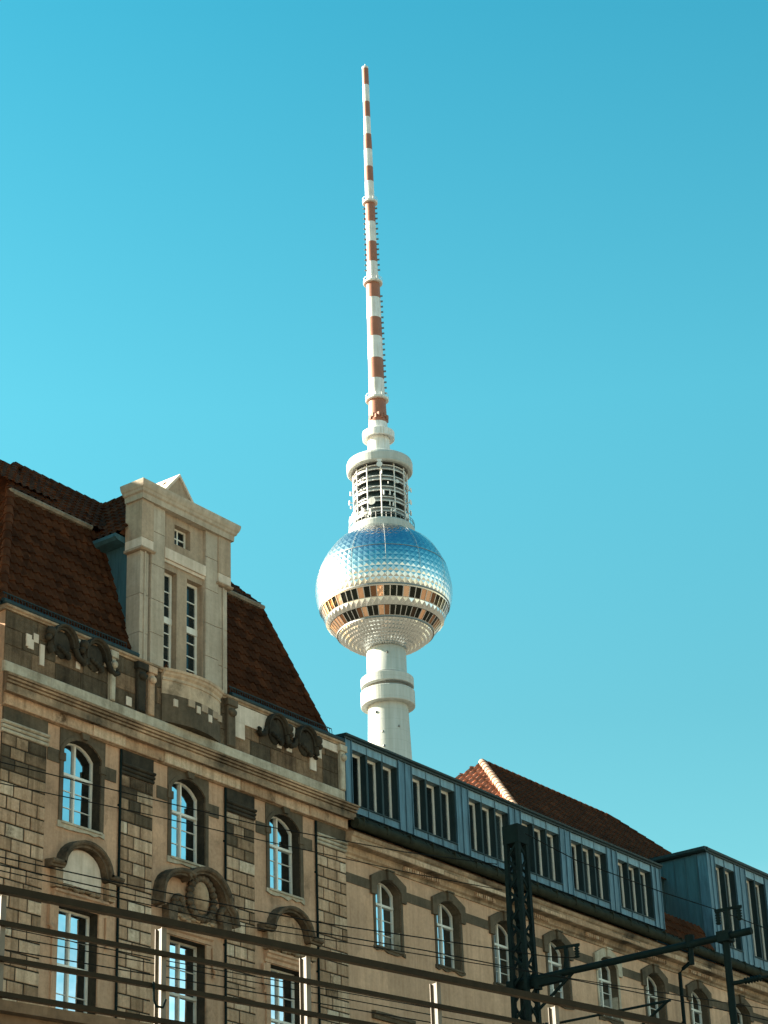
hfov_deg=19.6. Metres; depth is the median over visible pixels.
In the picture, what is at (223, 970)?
overhead wire
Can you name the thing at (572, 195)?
sky
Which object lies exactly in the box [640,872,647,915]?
dormer window
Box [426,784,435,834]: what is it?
dormer window
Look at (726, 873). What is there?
dormer window
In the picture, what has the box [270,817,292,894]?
window
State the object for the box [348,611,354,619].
window pane
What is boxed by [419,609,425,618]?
window pane
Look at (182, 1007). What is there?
window
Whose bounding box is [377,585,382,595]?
window pane
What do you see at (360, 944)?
overhead wire
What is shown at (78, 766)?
window
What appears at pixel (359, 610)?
window pane
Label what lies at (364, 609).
window pane
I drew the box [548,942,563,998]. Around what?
window
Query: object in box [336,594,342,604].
window pane
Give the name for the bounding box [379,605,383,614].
window pane
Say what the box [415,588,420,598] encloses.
window pane
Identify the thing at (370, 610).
window pane
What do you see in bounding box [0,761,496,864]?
overhead wire
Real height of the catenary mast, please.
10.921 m
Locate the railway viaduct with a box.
[0,999,147,1023]
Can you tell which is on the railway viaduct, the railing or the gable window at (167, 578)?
the railing
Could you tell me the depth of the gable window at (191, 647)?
65.33 m
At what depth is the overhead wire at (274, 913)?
42.30 m
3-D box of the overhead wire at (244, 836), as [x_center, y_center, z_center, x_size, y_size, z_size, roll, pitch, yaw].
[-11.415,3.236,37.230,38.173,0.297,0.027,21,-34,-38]
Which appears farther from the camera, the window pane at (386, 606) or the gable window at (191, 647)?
the window pane at (386, 606)
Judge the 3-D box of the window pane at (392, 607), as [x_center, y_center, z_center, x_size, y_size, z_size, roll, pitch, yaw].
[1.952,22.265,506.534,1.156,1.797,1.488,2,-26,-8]
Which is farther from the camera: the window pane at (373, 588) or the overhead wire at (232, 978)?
the window pane at (373, 588)
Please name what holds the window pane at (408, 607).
in the television tower
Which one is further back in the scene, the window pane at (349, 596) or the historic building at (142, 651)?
the window pane at (349, 596)
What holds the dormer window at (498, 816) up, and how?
in the historic building at (142, 651)
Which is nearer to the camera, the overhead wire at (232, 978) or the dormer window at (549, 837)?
the overhead wire at (232, 978)
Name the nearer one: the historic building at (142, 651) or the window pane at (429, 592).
the historic building at (142, 651)
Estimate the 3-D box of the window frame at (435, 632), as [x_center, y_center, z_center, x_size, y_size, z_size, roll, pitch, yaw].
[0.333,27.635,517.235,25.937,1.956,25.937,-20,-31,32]
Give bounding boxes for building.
[0,459,767,1023]
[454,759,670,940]
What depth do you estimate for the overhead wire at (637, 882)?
48.47 m
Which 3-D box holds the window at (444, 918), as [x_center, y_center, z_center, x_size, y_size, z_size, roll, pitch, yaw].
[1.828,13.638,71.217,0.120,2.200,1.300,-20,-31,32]
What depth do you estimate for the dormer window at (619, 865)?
82.16 m
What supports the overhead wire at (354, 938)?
attached to the catenary mast
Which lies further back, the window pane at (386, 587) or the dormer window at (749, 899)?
the window pane at (386, 587)
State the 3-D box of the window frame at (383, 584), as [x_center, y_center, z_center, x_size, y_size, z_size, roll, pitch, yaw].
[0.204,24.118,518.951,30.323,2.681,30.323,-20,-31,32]
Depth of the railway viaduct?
19.00 m
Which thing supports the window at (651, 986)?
in the historic building at (142, 651)
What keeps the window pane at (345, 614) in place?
in the television tower
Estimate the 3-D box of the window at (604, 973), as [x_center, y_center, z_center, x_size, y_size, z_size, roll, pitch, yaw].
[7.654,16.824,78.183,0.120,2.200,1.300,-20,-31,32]
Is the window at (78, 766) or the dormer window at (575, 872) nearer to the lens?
the window at (78, 766)
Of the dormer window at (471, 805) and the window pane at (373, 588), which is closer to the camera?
the dormer window at (471, 805)
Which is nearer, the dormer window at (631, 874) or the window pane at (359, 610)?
the dormer window at (631, 874)
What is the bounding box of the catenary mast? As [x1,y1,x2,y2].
[502,823,767,1023]
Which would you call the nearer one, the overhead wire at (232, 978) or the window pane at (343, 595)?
the overhead wire at (232, 978)
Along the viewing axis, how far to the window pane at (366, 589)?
506.49 m
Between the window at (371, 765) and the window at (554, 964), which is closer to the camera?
the window at (371, 765)
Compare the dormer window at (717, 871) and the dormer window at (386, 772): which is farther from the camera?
the dormer window at (717, 871)
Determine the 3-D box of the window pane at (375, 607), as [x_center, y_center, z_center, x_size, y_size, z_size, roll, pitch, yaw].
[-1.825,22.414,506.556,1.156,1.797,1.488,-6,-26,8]
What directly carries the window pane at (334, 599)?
in the television tower
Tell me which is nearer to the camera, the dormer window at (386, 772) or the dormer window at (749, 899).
the dormer window at (386, 772)
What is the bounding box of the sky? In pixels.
[0,0,767,873]
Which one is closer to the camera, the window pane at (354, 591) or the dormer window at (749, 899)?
the dormer window at (749, 899)
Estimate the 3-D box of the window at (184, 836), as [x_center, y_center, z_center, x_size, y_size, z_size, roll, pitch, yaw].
[-5.753,8.745,62.334,0.120,2.420,1.440,-20,-31,32]
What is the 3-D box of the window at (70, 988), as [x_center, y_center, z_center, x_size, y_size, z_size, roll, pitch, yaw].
[-8.164,11.646,57.180,0.120,2.770,1.500,-20,-31,32]
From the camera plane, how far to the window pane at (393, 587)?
506.12 m
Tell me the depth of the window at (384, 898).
69.10 m
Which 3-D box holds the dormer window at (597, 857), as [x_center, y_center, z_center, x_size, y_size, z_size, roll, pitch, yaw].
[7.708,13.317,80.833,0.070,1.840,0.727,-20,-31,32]
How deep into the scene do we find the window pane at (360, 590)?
506.86 m
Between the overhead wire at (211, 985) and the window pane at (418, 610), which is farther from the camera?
the window pane at (418, 610)
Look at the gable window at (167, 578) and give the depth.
64.58 m
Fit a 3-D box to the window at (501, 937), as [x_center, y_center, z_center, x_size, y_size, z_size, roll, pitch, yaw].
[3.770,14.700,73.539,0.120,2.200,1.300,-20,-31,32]
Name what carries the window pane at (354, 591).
in the television tower
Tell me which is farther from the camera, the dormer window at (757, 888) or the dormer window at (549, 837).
the dormer window at (757, 888)
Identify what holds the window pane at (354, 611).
in the television tower
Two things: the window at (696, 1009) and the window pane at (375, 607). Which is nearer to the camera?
the window at (696, 1009)
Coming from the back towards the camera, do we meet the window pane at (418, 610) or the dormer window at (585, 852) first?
the window pane at (418, 610)
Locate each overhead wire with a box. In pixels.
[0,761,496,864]
[0,783,501,889]
[0,856,575,957]
[0,864,767,1020]
[0,870,767,1009]
[5,927,503,1021]
[5,936,480,1023]
[5,949,430,1022]
[525,833,767,928]
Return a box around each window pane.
[332,596,337,606]
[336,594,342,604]
[341,592,346,602]
[343,613,350,621]
[346,590,352,600]
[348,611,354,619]
[352,589,357,599]
[352,609,358,618]
[357,587,363,598]
[357,608,363,617]
[362,607,367,616]
[364,586,369,596]
[367,606,373,615]
[370,585,376,596]
[373,605,378,614]
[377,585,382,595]
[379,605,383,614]
[384,585,389,595]
[385,605,389,613]
[390,605,394,613]
[391,585,395,595]
[395,605,400,614]
[397,585,402,595]
[400,605,405,614]
[403,586,408,596]
[405,606,411,615]
[409,587,415,597]
[410,607,416,616]
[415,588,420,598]
[415,608,420,617]
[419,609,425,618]
[421,589,426,599]
[425,591,430,601]
[430,593,435,602]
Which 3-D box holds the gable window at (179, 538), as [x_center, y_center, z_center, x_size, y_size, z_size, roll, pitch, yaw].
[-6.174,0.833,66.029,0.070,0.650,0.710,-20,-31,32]
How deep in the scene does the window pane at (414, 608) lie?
508.10 m
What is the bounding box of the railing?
[0,884,684,1023]
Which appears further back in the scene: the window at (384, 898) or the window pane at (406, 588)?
the window pane at (406, 588)
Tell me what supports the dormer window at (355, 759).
in the historic building at (142, 651)
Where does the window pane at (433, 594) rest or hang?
in the television tower
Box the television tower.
[316,65,451,759]
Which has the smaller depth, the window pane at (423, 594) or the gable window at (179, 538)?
the gable window at (179, 538)
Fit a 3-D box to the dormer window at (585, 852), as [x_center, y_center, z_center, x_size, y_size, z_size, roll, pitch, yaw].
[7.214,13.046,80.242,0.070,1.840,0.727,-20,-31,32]
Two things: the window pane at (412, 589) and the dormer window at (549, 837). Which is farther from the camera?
the window pane at (412, 589)
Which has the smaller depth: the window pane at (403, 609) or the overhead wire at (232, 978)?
the overhead wire at (232, 978)
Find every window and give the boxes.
[56,908,89,1012]
[62,743,92,828]
[163,572,171,667]
[169,940,196,1023]
[171,782,196,862]
[174,529,184,548]
[186,583,196,674]
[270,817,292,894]
[271,968,294,1023]
[352,754,360,805]
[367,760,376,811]
[376,883,393,949]
[383,767,391,817]
[412,778,420,828]
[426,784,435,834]
[437,904,454,968]
[441,790,449,839]
[469,802,476,850]
[482,807,490,855]
[494,924,509,984]
[496,813,503,860]
[534,828,542,875]
[547,834,555,880]
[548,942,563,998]
[571,844,578,889]
[583,848,590,893]
[595,853,602,898]
[598,960,612,1017]
[618,863,624,906]
[629,867,636,911]
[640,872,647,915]
[646,976,658,1017]
[691,992,701,1023]
[716,868,724,929]
[725,871,735,947]
[736,1007,742,1023]
[746,881,756,955]
[755,884,765,959]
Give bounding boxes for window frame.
[320,583,448,630]
[330,605,440,638]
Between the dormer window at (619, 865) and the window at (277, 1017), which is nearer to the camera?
the window at (277, 1017)
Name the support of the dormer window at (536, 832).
in the historic building at (142, 651)
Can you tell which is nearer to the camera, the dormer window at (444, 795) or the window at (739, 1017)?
the dormer window at (444, 795)
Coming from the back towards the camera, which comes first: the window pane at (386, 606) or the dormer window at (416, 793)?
the window pane at (386, 606)
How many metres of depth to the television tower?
512.23 m
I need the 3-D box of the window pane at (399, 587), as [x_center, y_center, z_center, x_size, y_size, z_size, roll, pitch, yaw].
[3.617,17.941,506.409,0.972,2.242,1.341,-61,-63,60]
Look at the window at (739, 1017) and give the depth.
85.81 m
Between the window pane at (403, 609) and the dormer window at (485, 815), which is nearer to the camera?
the dormer window at (485, 815)
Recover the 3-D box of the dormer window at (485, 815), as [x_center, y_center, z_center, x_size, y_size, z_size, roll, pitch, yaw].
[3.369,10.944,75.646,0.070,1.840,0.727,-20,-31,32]
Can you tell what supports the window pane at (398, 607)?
in the television tower
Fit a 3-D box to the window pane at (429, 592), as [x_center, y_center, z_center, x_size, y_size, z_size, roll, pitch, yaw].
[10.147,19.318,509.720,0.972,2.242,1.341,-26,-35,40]

